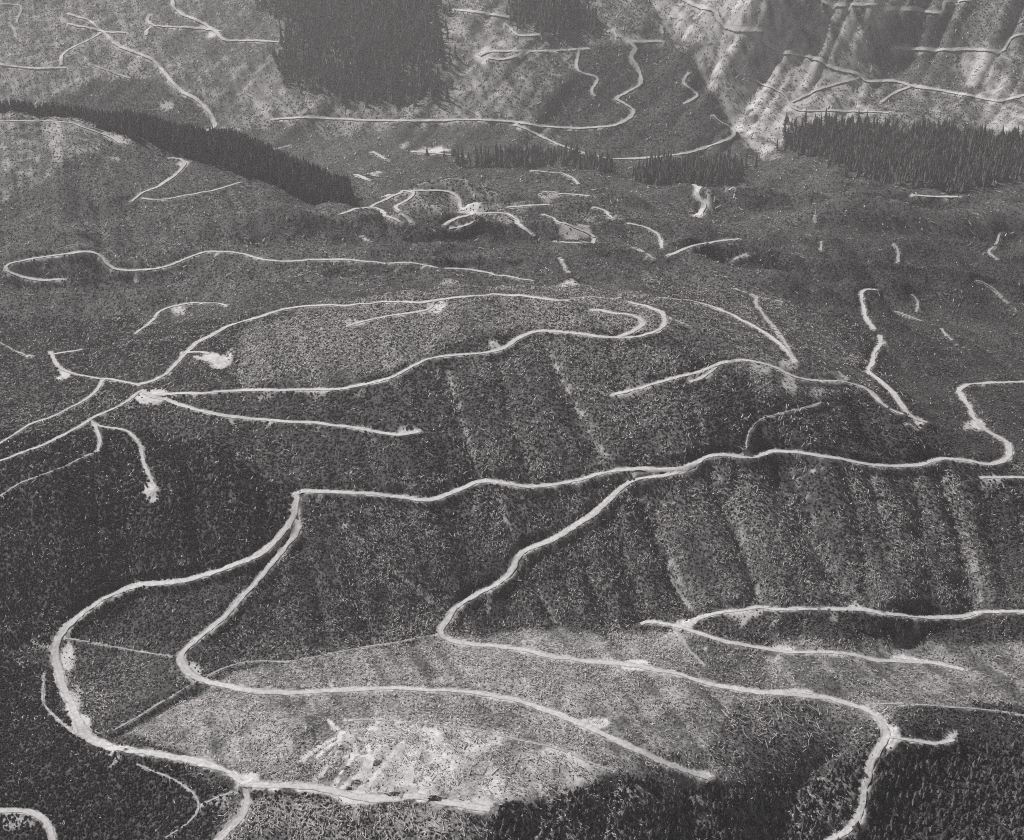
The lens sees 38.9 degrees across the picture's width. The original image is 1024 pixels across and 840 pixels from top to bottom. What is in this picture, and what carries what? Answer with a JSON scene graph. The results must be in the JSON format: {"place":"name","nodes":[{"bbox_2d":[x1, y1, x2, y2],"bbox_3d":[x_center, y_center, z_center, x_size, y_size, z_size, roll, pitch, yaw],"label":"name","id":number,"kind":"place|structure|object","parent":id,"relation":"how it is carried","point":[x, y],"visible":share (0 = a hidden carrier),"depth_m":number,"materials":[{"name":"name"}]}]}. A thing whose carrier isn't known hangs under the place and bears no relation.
{"place":"outdoors","nodes":[
{"label":"outdoors","id":0,"kind":"place"},
{"bbox_2d":[0,807,55,839],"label":"logging road","id":1,"kind":"structure","parent":0,"point":[43,819],"depth_m":1144.09,"materials":[{"name":"gravel"}]},
{"bbox_2d":[0,32,101,68],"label":"logging road","id":2,"kind":"structure","parent":0,"point":[60,62],"depth_m":3966.68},
{"bbox_2d":[0,379,104,443],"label":"logging road","id":3,"kind":"structure","parent":0,"point":[93,392],"depth_m":1572.92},
{"bbox_2d":[0,120,120,142],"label":"logging road","id":4,"kind":"structure","parent":0,"point":[116,140],"depth_m":2543.42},
{"bbox_2d":[0,391,140,460],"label":"logging road","id":5,"kind":"structure","parent":0,"point":[88,420],"depth_m":1535.54,"materials":[{"name":"soil"}]},
{"bbox_2d":[48,349,139,386],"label":"logging road","id":6,"kind":"structure","parent":0,"point":[55,362],"depth_m":1678.24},
{"bbox_2d":[90,420,156,487],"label":"logging road","id":7,"kind":"structure","parent":0,"point":[142,457],"depth_m":1510.63,"materials":[{"name":"soil"}]},
{"bbox_2d":[67,13,216,130],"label":"logging road","id":8,"kind":"structure","parent":0,"point":[176,86],"depth_m":3967.62,"materials":[{"name":"soil"}]},
{"bbox_2d":[131,157,185,200],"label":"logging road","id":9,"kind":"structure","parent":0,"point":[174,175],"depth_m":2430.40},
{"bbox_2d":[51,492,299,787],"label":"logging road","id":10,"kind":"structure","parent":0,"point":[84,731],"depth_m":1303.32,"materials":[{"name":"gravel"}]},
{"bbox_2d":[4,250,348,280],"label":"logging road","id":11,"kind":"structure","parent":0,"point":[104,260],"depth_m":2050.85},
{"bbox_2d":[134,302,226,333],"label":"logging road","id":12,"kind":"structure","parent":0,"point":[152,319],"depth_m":1844.73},
{"bbox_2d":[142,182,238,199],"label":"logging road","id":13,"kind":"structure","parent":0,"point":[191,194],"depth_m":2347.75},
{"bbox_2d":[183,351,209,360],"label":"logging road","id":14,"kind":"structure","parent":0,"point":[201,358],"depth_m":1669.63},
{"bbox_2d":[144,0,283,41],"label":"logging road","id":15,"kind":"structure","parent":0,"point":[172,3],"depth_m":4075.75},
{"bbox_2d":[213,787,250,839],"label":"logging road","id":16,"kind":"structure","parent":0,"point":[239,817],"depth_m":1102.05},
{"bbox_2d":[140,389,416,435],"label":"logging road","id":17,"kind":"structure","parent":0,"point":[143,391],"depth_m":1531.40,"materials":[{"name":"gravel"}]},
{"bbox_2d":[137,293,565,384],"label":"logging road","id":18,"kind":"structure","parent":0,"point":[182,356],"depth_m":1694.90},
{"bbox_2d":[243,781,490,811],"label":"logging road","id":19,"kind":"structure","parent":0,"point":[371,797],"depth_m":1108.90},
{"bbox_2d":[348,302,434,325],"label":"logging road","id":20,"kind":"structure","parent":0,"point":[431,306],"depth_m":1661.37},
{"bbox_2d":[339,189,463,222],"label":"logging road","id":21,"kind":"structure","parent":0,"point":[412,192],"depth_m":2548.49,"materials":[{"name":"soil"}]},
{"bbox_2d":[354,150,460,179],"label":"logging road","id":22,"kind":"structure","parent":0,"point":[364,177],"depth_m":3491.62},
{"bbox_2d":[156,301,666,395],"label":"logging road","id":23,"kind":"structure","parent":0,"point":[642,323],"depth_m":1580.10,"materials":[{"name":"gravel"}]},
{"bbox_2d":[350,259,529,279],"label":"logging road","id":24,"kind":"structure","parent":0,"point":[437,267],"depth_m":1947.19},
{"bbox_2d":[176,519,707,779],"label":"logging road","id":25,"kind":"structure","parent":0,"point":[186,669],"depth_m":1244.66,"materials":[{"name":"soil"}]},
{"bbox_2d":[270,41,642,128],"bbox_3d":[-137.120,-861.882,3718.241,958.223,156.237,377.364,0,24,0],"label":"logging road","id":26,"kind":"structure","parent":0,"point":[633,51],"depth_m":3659.27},
{"bbox_2d":[443,212,531,234],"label":"logging road","id":27,"kind":"structure","parent":0,"point":[472,220],"depth_m":2230.17,"materials":[{"name":"soil"}]},
{"bbox_2d":[0,0,1023,839],"bbox_3d":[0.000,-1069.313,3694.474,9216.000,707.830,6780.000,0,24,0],"label":"hill ground","id":28,"kind":"structure","parent":0,"point":[808,72],"depth_m":1516.14,"materials":[{"name":"plant"}]},
{"bbox_2d":[0,3,22,35],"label":"cat track","id":29,"kind":"structure","parent":28,"relation":"on","point":[18,16],"depth_m":4231.31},
{"bbox_2d":[0,342,31,356],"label":"cat track","id":30,"kind":"structure","parent":28,"relation":"on","point":[15,351],"depth_m":1749.01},
{"bbox_2d":[0,450,96,495],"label":"cat track","id":31,"kind":"structure","parent":28,"relation":"on","point":[10,488],"depth_m":1458.29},
{"bbox_2d":[42,676,77,735],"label":"cat track","id":32,"kind":"structure","parent":28,"relation":"on","point":[60,721],"depth_m":1250.77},
{"bbox_2d":[100,114,105,127],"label":"conifer tree","id":33,"kind":"object","parent":28,"relation":"on","point":[102,124],"visible":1,"depth_m":2565.18,"materials":[{"name":"grey plant"}]},
{"bbox_2d":[65,637,170,656],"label":"cat track","id":34,"kind":"structure","parent":28,"relation":"on","point":[118,647],"depth_m":1318.06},
{"bbox_2d":[120,118,125,133],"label":"conifer tree","id":35,"kind":"object","parent":28,"relation":"on","point":[122,129],"visible":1,"depth_m":2541.59,"materials":[{"name":"grey plant"}]},
{"bbox_2d":[115,684,191,729],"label":"cat track","id":36,"kind":"structure","parent":28,"relation":"on","point":[158,703],"depth_m":1244.56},
{"bbox_2d":[138,764,235,836],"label":"cat track","id":37,"kind":"structure","parent":28,"relation":"on","point":[193,794],"depth_m":1130.32,"materials":[{"name":"soil"}]},
{"bbox_2d":[84,57,289,149],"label":"cat track","id":38,"kind":"structure","parent":28,"relation":"on","point":[245,93],"depth_m":3789.23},
{"bbox_2d":[186,141,190,157],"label":"conifer tree","id":39,"kind":"object","parent":28,"relation":"on","point":[188,152],"visible":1,"depth_m":2515.98,"materials":[{"name":"grey plant"}]},
{"bbox_2d":[244,156,248,173],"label":"conifer tree","id":40,"kind":"object","parent":28,"relation":"on","point":[245,166],"visible":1,"depth_m":2483.30,"materials":[{"name":"grey plant"}]},
{"bbox_2d":[274,168,277,185],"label":"conifer tree","id":41,"kind":"object","parent":28,"relation":"on","point":[276,177],"visible":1,"depth_m":2473.38,"materials":[{"name":"grey plant"}]},
{"bbox_2d":[314,188,319,204],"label":"conifer tree","id":42,"kind":"object","parent":28,"relation":"on","point":[317,201],"visible":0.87,"depth_m":2442.31,"materials":[{"name":"grey plant"}]},
{"bbox_2d":[205,634,435,678],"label":"cat track","id":43,"kind":"structure","parent":28,"relation":"on","point":[313,656],"depth_m":1296.38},
{"bbox_2d":[319,187,323,203],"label":"conifer tree","id":44,"kind":"object","parent":28,"relation":"on","point":[321,196],"visible":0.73,"depth_m":2444.06,"materials":[{"name":"grey plant"}]},
{"bbox_2d":[344,190,349,204],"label":"conifer tree","id":45,"kind":"object","parent":28,"relation":"on","point":[346,201],"visible":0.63,"depth_m":2415.54,"materials":[{"name":"grey plant"}]},
{"bbox_2d":[342,785,355,790],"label":"brush pile","id":46,"kind":"object","parent":28,"relation":"on","point":[349,788],"visible":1,"depth_m":1115.76,"materials":[{"name":"grey wood"}]},
{"bbox_2d":[351,779,363,783],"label":"brush pile","id":47,"kind":"object","parent":28,"relation":"on","point":[356,781],"visible":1,"depth_m":1119.70,"materials":[{"name":"grey wood"}]},
{"bbox_2d":[373,756,381,765],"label":"brush pile","id":48,"kind":"object","parent":28,"relation":"on","point":[376,762],"visible":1,"depth_m":1138.49,"materials":[{"name":"grey wood"}]},
{"bbox_2d":[384,788,402,795],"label":"brush pile","id":49,"kind":"object","parent":28,"relation":"on","point":[394,793],"visible":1,"depth_m":1108.30,"materials":[{"name":"grey wood"}]},
{"bbox_2d":[424,793,445,801],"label":"brush pile","id":50,"kind":"object","parent":28,"relation":"on","point":[430,797],"visible":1,"depth_m":1101.59,"materials":[{"name":"grey wood"}]},
{"bbox_2d":[352,719,612,770],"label":"cat track","id":51,"kind":"structure","parent":28,"relation":"on","point":[542,744],"depth_m":1166.48,"materials":[{"name":"soil"}]},
{"bbox_2d":[499,818,509,827],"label":"young conifer","id":52,"kind":"object","parent":28,"relation":"on","point":[504,822],"visible":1,"depth_m":1082.69,"materials":[{"name":"grey plant"}]},
{"bbox_2d":[360,236,653,270],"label":"cat track","id":53,"kind":"structure","parent":28,"relation":"on","point":[565,267],"depth_m":2040.52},
{"bbox_2d":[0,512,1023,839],"bbox_3d":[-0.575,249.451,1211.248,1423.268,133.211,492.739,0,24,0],"label":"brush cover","id":54,"kind":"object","parent":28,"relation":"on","point":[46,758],"visible":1,"depth_m":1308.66,"materials":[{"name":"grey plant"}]},
{"bbox_2d":[0,0,1023,206],"bbox_3d":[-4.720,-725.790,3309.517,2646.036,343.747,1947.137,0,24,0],"label":"conifer forest","id":55,"kind":"object","parent":28,"relation":"on","point":[911,163],"visible":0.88,"depth_m":3439.39,"materials":[{"name":"plant"}]},
{"bbox_2d":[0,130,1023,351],"bbox_3d":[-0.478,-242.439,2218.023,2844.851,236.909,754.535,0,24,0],"label":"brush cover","id":56,"kind":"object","parent":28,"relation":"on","point":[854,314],"visible":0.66,"depth_m":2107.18,"materials":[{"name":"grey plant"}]},
{"bbox_2d":[0,510,1023,839],"bbox_3d":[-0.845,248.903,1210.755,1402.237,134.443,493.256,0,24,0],"label":"logging slash","id":57,"kind":"object","parent":28,"relation":"on","point":[496,710],"visible":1,"depth_m":1254.24,"materials":[{"name":"grey wood"}]},
{"bbox_2d":[0,279,1023,549],"bbox_3d":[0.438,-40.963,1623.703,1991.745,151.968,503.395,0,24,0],"label":"logging slash","id":58,"kind":"object","parent":28,"relation":"on","point":[434,323],"visible":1,"depth_m":1581.99,"materials":[{"name":"grey wood"}]},
{"bbox_2d":[0,0,1023,174],"bbox_3d":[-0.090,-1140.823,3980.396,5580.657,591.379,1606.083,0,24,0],"label":"brush cover","id":59,"kind":"object","parent":28,"relation":"on","point":[340,155],"visible":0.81,"depth_m":3762.43,"materials":[{"name":"grey plant"}]},
{"bbox_2d":[0,111,1023,248],"bbox_3d":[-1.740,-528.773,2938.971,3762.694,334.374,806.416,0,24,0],"label":"brush cover","id":60,"kind":"object","parent":28,"relation":"on","point":[564,198],"visible":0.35,"depth_m":2794.73,"materials":[{"name":"grey plant"}]},
{"bbox_2d":[0,0,1023,241],"bbox_3d":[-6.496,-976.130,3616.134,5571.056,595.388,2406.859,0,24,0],"label":"logging slash","id":61,"kind":"object","parent":28,"relation":"on","point":[109,140],"visible":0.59,"depth_m":3729.21,"materials":[{"name":"grey wood"}]},
{"bbox_2d":[0,129,1023,340],"bbox_3d":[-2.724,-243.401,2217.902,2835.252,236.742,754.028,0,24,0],"label":"logging slash","id":62,"kind":"object","parent":28,"relation":"on","point":[648,278],"visible":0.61,"depth_m":2176.70,"materials":[{"name":"grey wood"}]},
{"bbox_2d":[512,823,519,832],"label":"young conifer","id":63,"kind":"object","parent":28,"relation":"on","point":[515,828],"visible":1,"depth_m":1082.54,"materials":[{"name":"grey plant"}]},
{"bbox_2d":[556,826,564,835],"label":"young conifer","id":64,"kind":"object","parent":28,"relation":"on","point":[559,830],"visible":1,"depth_m":1084.86,"materials":[{"name":"grey plant"}]},
{"bbox_2d":[572,803,578,811],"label":"young conifer","id":65,"kind":"object","parent":28,"relation":"on","point":[574,807],"visible":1,"depth_m":1101.41,"materials":[{"name":"grey plant"}]},
{"bbox_2d":[620,805,628,812],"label":"young conifer","id":66,"kind":"object","parent":28,"relation":"on","point":[625,808],"visible":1,"depth_m":1110.12,"materials":[{"name":"grey plant"}]},
{"bbox_2d":[569,296,688,325],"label":"cat track","id":67,"kind":"structure","parent":28,"relation":"on","point":[620,297],"depth_m":1691.66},
{"bbox_2d":[642,777,649,785],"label":"young conifer","id":68,"kind":"object","parent":28,"relation":"on","point":[647,781],"visible":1,"depth_m":1129.33,"materials":[{"name":"grey plant"}]},
{"bbox_2d":[667,566,692,608],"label":"cat track","id":69,"kind":"structure","parent":28,"relation":"on","point":[679,591],"depth_m":1368.64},
{"bbox_2d":[675,630,704,664],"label":"cat track","id":70,"kind":"structure","parent":28,"relation":"on","point":[685,644],"depth_m":1308.63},
{"bbox_2d":[730,788,736,798],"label":"young conifer","id":71,"kind":"object","parent":28,"relation":"on","point":[733,793],"visible":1,"depth_m":1152.53,"materials":[{"name":"grey plant"}]},
{"bbox_2d":[493,737,1023,839],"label":"sapling cover","id":72,"kind":"object","parent":28,"relation":"on","point":[655,835],"visible":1,"depth_m":1146.11,"materials":[{"name":"plant"}]},
{"bbox_2d":[735,289,793,358],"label":"cat track","id":73,"kind":"structure","parent":28,"relation":"on","point":[772,325],"depth_m":1749.41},
{"bbox_2d":[746,402,819,447],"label":"cat track","id":74,"kind":"structure","parent":28,"relation":"on","point":[752,426],"depth_m":1488.20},
{"bbox_2d":[837,759,843,769],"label":"young conifer","id":75,"kind":"object","parent":28,"relation":"on","point":[840,763],"visible":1,"depth_m":1182.29,"materials":[{"name":"grey plant"}]},
{"bbox_2d":[888,821,893,830],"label":"young conifer","id":76,"kind":"object","parent":28,"relation":"on","point":[891,824],"visible":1,"depth_m":1152.08,"materials":[{"name":"grey plant"}]},
{"bbox_2d":[895,778,900,787],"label":"young conifer","id":77,"kind":"object","parent":28,"relation":"on","point":[897,783],"visible":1,"depth_m":1167.67,"materials":[{"name":"grey plant"}]},
{"bbox_2d":[813,215,1000,261],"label":"cat track","id":78,"kind":"structure","parent":28,"relation":"on","point":[898,252],"depth_m":2318.68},
{"bbox_2d":[907,815,913,823],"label":"young conifer","id":79,"kind":"object","parent":28,"relation":"on","point":[910,819],"visible":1,"depth_m":1154.65,"materials":[{"name":"grey plant"}]},
{"bbox_2d":[912,791,918,799],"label":"young conifer","id":80,"kind":"object","parent":28,"relation":"on","point":[916,794],"visible":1,"depth_m":1163.66,"materials":[{"name":"grey plant"}]},
{"bbox_2d":[869,703,1023,715],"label":"cat track","id":81,"kind":"structure","parent":28,"relation":"on","point":[940,705],"depth_m":1227.21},
{"bbox_2d":[951,797,957,805],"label":"young conifer","id":82,"kind":"object","parent":28,"relation":"on","point":[953,800],"visible":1,"depth_m":1157.31,"materials":[{"name":"grey plant"}]},
{"bbox_2d":[894,280,1016,339],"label":"cat track","id":83,"kind":"structure","parent":28,"relation":"on","point":[942,329],"depth_m":2071.23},
{"bbox_2d":[959,815,966,822],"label":"young conifer","id":84,"kind":"object","parent":28,"relation":"on","point":[962,820],"visible":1,"depth_m":1145.04,"materials":[{"name":"grey plant"}]},
{"bbox_2d":[978,813,983,820],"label":"young conifer","id":85,"kind":"object","parent":28,"relation":"on","point":[981,816],"visible":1,"depth_m":1142.57,"materials":[{"name":"grey plant"}]},
{"bbox_2d":[985,744,991,752],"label":"young conifer","id":86,"kind":"object","parent":28,"relation":"on","point":[987,749],"visible":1,"depth_m":1194.10,"materials":[{"name":"grey plant"}]},
{"bbox_2d":[996,803,1003,812],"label":"young conifer","id":87,"kind":"object","parent":28,"relation":"on","point":[999,806],"visible":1,"depth_m":1144.72,"materials":[{"name":"grey plant"}]},
{"bbox_2d":[1009,740,1018,747],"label":"young conifer","id":88,"kind":"object","parent":28,"relation":"on","point":[1014,744],"visible":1,"depth_m":1199.59,"materials":[{"name":"grey plant"}]},
{"bbox_2d":[1012,790,1019,798],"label":"young conifer","id":89,"kind":"object","parent":28,"relation":"on","point":[1016,794],"visible":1,"depth_m":1152.20,"materials":[{"name":"grey plant"}]},
{"bbox_2d":[1014,771,1021,779],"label":"young conifer","id":90,"kind":"object","parent":28,"relation":"on","point":[1018,774],"visible":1,"depth_m":1168.12,"materials":[{"name":"grey plant"}]},
{"bbox_2d":[453,8,575,35],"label":"logging road","id":91,"kind":"structure","parent":0,"point":[506,24],"depth_m":3871.76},
{"bbox_2d":[480,47,588,59],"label":"logging road","id":92,"kind":"structure","parent":0,"point":[521,51],"depth_m":3765.25,"materials":[{"name":"soil"}]},
{"bbox_2d":[507,193,589,207],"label":"logging road","id":93,"kind":"structure","parent":0,"point":[543,204],"depth_m":2434.82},
{"bbox_2d":[531,170,579,183],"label":"logging road","id":94,"kind":"structure","parent":0,"point":[575,180],"depth_m":3029.91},
{"bbox_2d":[542,214,595,243],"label":"logging road","id":95,"kind":"structure","parent":0,"point":[593,240],"depth_m":2239.67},
{"bbox_2d":[575,49,598,95],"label":"logging road","id":96,"kind":"structure","parent":0,"point":[577,68],"depth_m":3739.18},
{"bbox_2d":[513,115,735,158],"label":"logging road","id":97,"kind":"structure","parent":0,"point":[733,134],"depth_m":3549.36,"materials":[{"name":"gravel"}]},
{"bbox_2d":[611,24,698,103],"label":"logging road","id":98,"kind":"structure","parent":0,"point":[684,77],"depth_m":3856.13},
{"bbox_2d":[297,381,1023,500],"bbox_3d":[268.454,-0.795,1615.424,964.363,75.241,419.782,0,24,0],"label":"logging road","id":99,"kind":"structure","parent":0,"point":[746,453],"depth_m":1451.43,"materials":[{"name":"gravel"}]},
{"bbox_2d":[438,462,889,839],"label":"logging road","id":100,"kind":"structure","parent":0,"point":[869,763],"depth_m":1284.67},
{"bbox_2d":[593,206,738,255],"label":"logging road","id":101,"kind":"structure","parent":0,"point":[660,240],"depth_m":2247.71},
{"bbox_2d":[613,360,727,394],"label":"logging road","id":102,"kind":"structure","parent":0,"point":[711,368],"depth_m":1518.71,"materials":[{"name":"gravel"}]},
{"bbox_2d":[694,186,705,215],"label":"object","id":103,"kind":"object","parent":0,"point":[701,200],"visible":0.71,"depth_m":2788.47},
{"bbox_2d":[660,297,797,360],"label":"logging road","id":104,"kind":"structure","parent":0,"point":[778,342],"depth_m":1674.53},
{"bbox_2d":[640,620,963,670],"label":"logging road","id":105,"kind":"structure","parent":0,"point":[789,651],"depth_m":1303.80,"materials":[{"name":"soil"}]},
{"bbox_2d":[734,359,902,414],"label":"logging road","id":106,"kind":"structure","parent":0,"point":[874,396],"depth_m":1544.90,"materials":[{"name":"gravel"}]},
{"bbox_2d":[747,76,910,112],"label":"logging road","id":107,"kind":"structure","parent":0,"point":[821,87],"depth_m":3729.00,"materials":[{"name":"gravel"}]},
{"bbox_2d":[683,0,1023,101],"bbox_3d":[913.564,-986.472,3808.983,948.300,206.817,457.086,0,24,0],"label":"logging road","id":108,"kind":"structure","parent":0,"point":[765,39],"depth_m":3797.31,"materials":[{"name":"gravel"}]},
{"bbox_2d":[690,606,1023,623],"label":"logging road","id":109,"kind":"structure","parent":0,"point":[694,620],"depth_m":1340.02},
{"bbox_2d":[859,288,926,422],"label":"logging road","id":110,"kind":"structure","parent":0,"point":[900,403],"depth_m":1703.29,"materials":[{"name":"gravel"}]},
{"bbox_2d":[819,0,971,13],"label":"logging road","id":111,"kind":"structure","parent":0,"point":[893,7],"depth_m":3878.81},
{"bbox_2d":[890,736,954,744],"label":"logging road","id":112,"kind":"structure","parent":0,"point":[949,740],"depth_m":1190.81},
{"bbox_2d":[913,194,957,197],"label":"logging road","id":113,"kind":"structure","parent":0,"point":[934,196],"depth_m":2791.30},
{"bbox_2d":[893,32,1023,51],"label":"logging road","id":114,"kind":"structure","parent":0,"point":[907,48],"depth_m":3833.47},
{"bbox_2d":[982,476,1023,478],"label":"logging road","id":115,"kind":"structure","parent":0,"point":[996,477],"depth_m":1493.80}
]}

